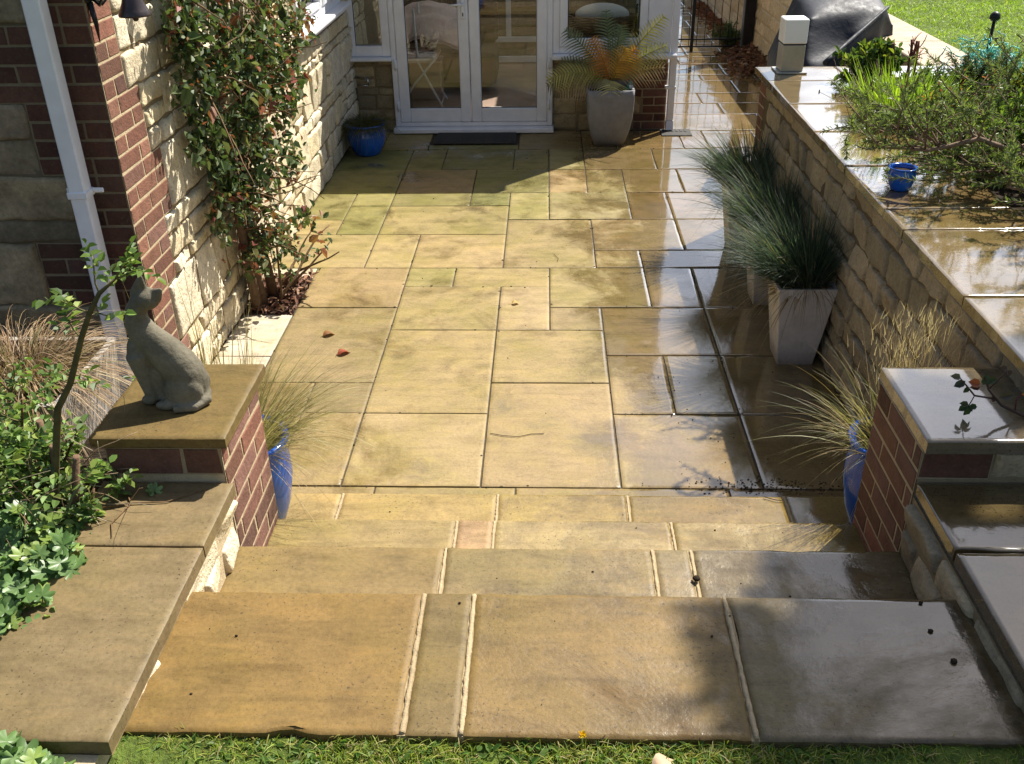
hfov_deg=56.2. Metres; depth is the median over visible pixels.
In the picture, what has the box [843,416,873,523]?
glazed pot
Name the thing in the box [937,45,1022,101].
evergreen shrub
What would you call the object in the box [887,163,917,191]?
glazed pot
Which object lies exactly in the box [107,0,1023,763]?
lawn
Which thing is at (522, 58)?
inner door
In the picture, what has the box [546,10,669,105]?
cycad palm
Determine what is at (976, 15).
lawn grass
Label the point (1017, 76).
primrose
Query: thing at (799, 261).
ornamental grass
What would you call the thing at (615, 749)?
lawn grass
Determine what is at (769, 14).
boundary wall
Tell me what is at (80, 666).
garden wall
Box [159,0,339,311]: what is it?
climbing rose
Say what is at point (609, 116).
tapered planter
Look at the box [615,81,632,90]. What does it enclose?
plastic bag
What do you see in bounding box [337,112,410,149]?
pot grass
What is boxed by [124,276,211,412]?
cat statue
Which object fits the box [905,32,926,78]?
cut stems
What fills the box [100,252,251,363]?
dry stems
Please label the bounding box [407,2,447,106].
folding chair
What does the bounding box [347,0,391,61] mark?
window
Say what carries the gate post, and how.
on the patio paving
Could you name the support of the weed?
on the patio paving
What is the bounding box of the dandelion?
[565,730,596,763]
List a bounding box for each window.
[293,0,350,41]
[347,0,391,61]
[552,0,676,59]
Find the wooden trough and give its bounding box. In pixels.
[0,337,119,460]
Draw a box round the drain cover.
[659,129,691,135]
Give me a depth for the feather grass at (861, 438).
3.38 m
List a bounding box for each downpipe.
[21,0,133,396]
[665,0,680,129]
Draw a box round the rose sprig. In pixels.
[951,365,1023,417]
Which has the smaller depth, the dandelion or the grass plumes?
the dandelion
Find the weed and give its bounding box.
[711,20,740,47]
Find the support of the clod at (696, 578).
on the stone steps
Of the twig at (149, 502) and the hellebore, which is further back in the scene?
the hellebore
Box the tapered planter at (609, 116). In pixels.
[586,81,634,145]
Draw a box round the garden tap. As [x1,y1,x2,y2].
[356,76,368,85]
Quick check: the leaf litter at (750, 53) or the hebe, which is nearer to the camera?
the hebe
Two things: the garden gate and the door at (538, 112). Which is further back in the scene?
the garden gate
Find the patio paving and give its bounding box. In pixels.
[212,0,850,496]
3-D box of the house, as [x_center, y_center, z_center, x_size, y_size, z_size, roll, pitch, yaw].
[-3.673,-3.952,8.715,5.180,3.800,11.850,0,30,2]
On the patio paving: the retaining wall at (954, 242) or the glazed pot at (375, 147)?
the glazed pot at (375, 147)
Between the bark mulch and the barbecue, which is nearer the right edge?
the barbecue
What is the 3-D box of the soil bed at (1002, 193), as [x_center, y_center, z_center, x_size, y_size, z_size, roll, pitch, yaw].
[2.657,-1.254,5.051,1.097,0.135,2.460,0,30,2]
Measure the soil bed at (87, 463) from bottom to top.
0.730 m
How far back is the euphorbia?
4.66 m
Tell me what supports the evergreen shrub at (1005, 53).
on the soil bed at (1002, 193)
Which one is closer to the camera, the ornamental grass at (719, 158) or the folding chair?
the ornamental grass at (719, 158)
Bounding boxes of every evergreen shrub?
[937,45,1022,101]
[983,27,1023,83]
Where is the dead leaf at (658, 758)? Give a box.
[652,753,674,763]
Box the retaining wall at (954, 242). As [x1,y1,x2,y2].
[755,65,1023,422]
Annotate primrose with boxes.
[1008,68,1023,103]
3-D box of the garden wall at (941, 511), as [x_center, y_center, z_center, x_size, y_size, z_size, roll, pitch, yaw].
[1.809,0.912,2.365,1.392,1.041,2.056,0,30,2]
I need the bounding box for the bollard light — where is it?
[771,15,809,73]
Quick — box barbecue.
[766,0,892,66]
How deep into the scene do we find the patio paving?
5.38 m
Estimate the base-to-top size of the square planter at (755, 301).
0.450 m
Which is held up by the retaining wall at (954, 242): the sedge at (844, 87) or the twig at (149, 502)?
the sedge at (844, 87)
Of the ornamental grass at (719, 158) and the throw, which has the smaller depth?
the ornamental grass at (719, 158)
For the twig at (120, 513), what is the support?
on the garden wall at (80, 666)
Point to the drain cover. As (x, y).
(673, 132)
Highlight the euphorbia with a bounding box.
[893,66,1006,142]
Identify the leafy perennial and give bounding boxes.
[924,81,1023,169]
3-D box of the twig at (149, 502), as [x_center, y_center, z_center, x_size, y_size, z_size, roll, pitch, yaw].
[-1.017,0.337,2.731,0.301,0.010,0.032,-11,31,-16]
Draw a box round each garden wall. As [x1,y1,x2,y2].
[0,364,278,763]
[852,367,1023,713]
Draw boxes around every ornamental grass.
[663,112,780,230]
[678,145,816,284]
[680,183,859,382]
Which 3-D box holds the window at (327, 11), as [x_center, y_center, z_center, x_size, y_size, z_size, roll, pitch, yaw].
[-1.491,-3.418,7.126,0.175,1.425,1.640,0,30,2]
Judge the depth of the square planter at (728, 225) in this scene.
6.25 m
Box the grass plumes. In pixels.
[847,289,980,417]
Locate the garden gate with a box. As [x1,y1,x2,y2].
[678,0,739,51]
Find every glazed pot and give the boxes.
[262,415,292,518]
[345,118,385,156]
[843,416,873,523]
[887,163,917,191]
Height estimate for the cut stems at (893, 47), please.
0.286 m
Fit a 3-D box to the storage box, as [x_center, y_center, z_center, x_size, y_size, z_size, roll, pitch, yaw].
[-0.880,-3.162,9.964,0.340,0.397,0.300,0,30,2]
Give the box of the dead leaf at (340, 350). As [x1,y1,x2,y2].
[336,348,347,355]
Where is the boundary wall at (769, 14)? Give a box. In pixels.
[700,0,973,65]
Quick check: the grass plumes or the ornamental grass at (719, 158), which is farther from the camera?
the ornamental grass at (719, 158)
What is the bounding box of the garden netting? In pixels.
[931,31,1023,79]
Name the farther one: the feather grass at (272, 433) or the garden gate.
the garden gate
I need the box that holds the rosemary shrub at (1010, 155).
[820,35,1023,204]
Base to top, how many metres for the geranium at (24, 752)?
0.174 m
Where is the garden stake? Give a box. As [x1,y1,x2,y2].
[984,11,1000,52]
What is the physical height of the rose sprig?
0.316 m
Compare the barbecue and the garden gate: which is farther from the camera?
the garden gate
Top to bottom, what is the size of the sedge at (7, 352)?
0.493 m
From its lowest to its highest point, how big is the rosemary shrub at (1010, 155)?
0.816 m
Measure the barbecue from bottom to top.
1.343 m
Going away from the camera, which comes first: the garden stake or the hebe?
the hebe
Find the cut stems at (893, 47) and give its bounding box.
[889,42,894,81]
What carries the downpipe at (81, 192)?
attached to the house
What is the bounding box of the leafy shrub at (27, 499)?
[0,401,152,545]
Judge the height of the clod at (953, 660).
0.010 m
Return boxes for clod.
[692,575,699,581]
[951,658,957,663]
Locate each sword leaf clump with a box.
[835,47,977,131]
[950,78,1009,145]
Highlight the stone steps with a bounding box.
[123,493,1023,748]
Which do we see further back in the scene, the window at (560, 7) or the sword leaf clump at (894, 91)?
the window at (560, 7)
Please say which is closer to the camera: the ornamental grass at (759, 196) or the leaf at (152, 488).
the leaf at (152, 488)
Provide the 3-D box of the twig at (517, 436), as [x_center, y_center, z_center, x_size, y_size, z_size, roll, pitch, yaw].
[0.023,0.245,4.439,0.251,0.004,0.033,0,30,2]
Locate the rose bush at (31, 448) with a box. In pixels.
[0,234,166,535]
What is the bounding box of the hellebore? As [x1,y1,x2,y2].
[832,35,907,87]
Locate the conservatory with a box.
[347,0,676,133]
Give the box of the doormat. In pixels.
[434,132,516,143]
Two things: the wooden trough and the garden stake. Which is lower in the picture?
the wooden trough
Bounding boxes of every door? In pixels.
[392,0,471,121]
[468,0,550,121]
[496,0,547,62]
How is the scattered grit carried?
on the patio paving
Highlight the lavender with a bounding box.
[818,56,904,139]
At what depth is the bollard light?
6.16 m
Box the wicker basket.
[569,12,637,36]
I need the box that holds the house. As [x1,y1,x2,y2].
[0,0,381,363]
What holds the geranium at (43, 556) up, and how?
on the soil bed at (87, 463)
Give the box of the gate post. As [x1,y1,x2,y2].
[740,0,756,49]
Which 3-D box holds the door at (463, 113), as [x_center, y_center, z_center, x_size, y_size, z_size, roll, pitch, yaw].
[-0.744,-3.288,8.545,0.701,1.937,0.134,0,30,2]
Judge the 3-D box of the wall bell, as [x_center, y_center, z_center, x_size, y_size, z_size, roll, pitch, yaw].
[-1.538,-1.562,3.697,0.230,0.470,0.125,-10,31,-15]
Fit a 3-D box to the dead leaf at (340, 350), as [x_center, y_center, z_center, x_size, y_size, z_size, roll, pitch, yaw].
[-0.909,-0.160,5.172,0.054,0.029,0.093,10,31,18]
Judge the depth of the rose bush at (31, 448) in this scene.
2.65 m
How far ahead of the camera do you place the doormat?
8.79 m
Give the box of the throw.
[404,0,469,49]
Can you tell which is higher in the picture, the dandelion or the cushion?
the cushion
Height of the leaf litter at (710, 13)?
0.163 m
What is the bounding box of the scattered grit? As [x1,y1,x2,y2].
[190,174,841,704]
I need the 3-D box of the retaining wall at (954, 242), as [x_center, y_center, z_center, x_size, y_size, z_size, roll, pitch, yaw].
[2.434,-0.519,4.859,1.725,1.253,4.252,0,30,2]
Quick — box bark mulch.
[243,267,318,314]
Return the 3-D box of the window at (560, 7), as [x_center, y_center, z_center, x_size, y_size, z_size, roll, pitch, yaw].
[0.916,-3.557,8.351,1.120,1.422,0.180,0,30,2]
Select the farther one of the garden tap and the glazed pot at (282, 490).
the garden tap
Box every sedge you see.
[0,304,200,488]
[822,74,891,96]
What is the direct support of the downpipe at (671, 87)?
attached to the conservatory
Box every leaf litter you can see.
[687,0,739,44]
[713,41,767,76]
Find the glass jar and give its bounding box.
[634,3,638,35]
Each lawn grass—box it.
[110,722,1023,763]
[883,0,1023,68]
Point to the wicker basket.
(587, 26)
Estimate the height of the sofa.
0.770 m
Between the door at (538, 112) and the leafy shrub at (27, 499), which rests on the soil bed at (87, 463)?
the leafy shrub at (27, 499)
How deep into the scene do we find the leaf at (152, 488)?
2.76 m
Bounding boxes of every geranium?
[0,476,92,635]
[0,729,75,763]
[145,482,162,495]
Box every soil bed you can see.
[0,398,118,547]
[872,79,1023,209]
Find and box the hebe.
[891,61,969,98]
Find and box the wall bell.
[85,0,151,41]
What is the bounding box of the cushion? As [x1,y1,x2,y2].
[575,3,628,24]
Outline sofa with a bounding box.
[404,0,498,86]
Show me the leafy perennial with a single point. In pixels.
(1018, 95)
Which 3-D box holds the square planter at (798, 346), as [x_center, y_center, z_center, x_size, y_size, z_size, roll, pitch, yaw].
[1.471,-0.330,4.963,0.292,0.450,0.292,0,30,2]
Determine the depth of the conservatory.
8.94 m
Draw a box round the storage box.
[409,56,444,99]
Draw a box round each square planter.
[722,184,771,253]
[745,228,792,304]
[768,280,837,364]
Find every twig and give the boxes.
[102,487,208,508]
[111,495,130,536]
[490,433,543,436]
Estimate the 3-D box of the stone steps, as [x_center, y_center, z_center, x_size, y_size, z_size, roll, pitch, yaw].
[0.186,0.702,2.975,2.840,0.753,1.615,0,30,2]
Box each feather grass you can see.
[211,307,409,527]
[745,338,904,538]

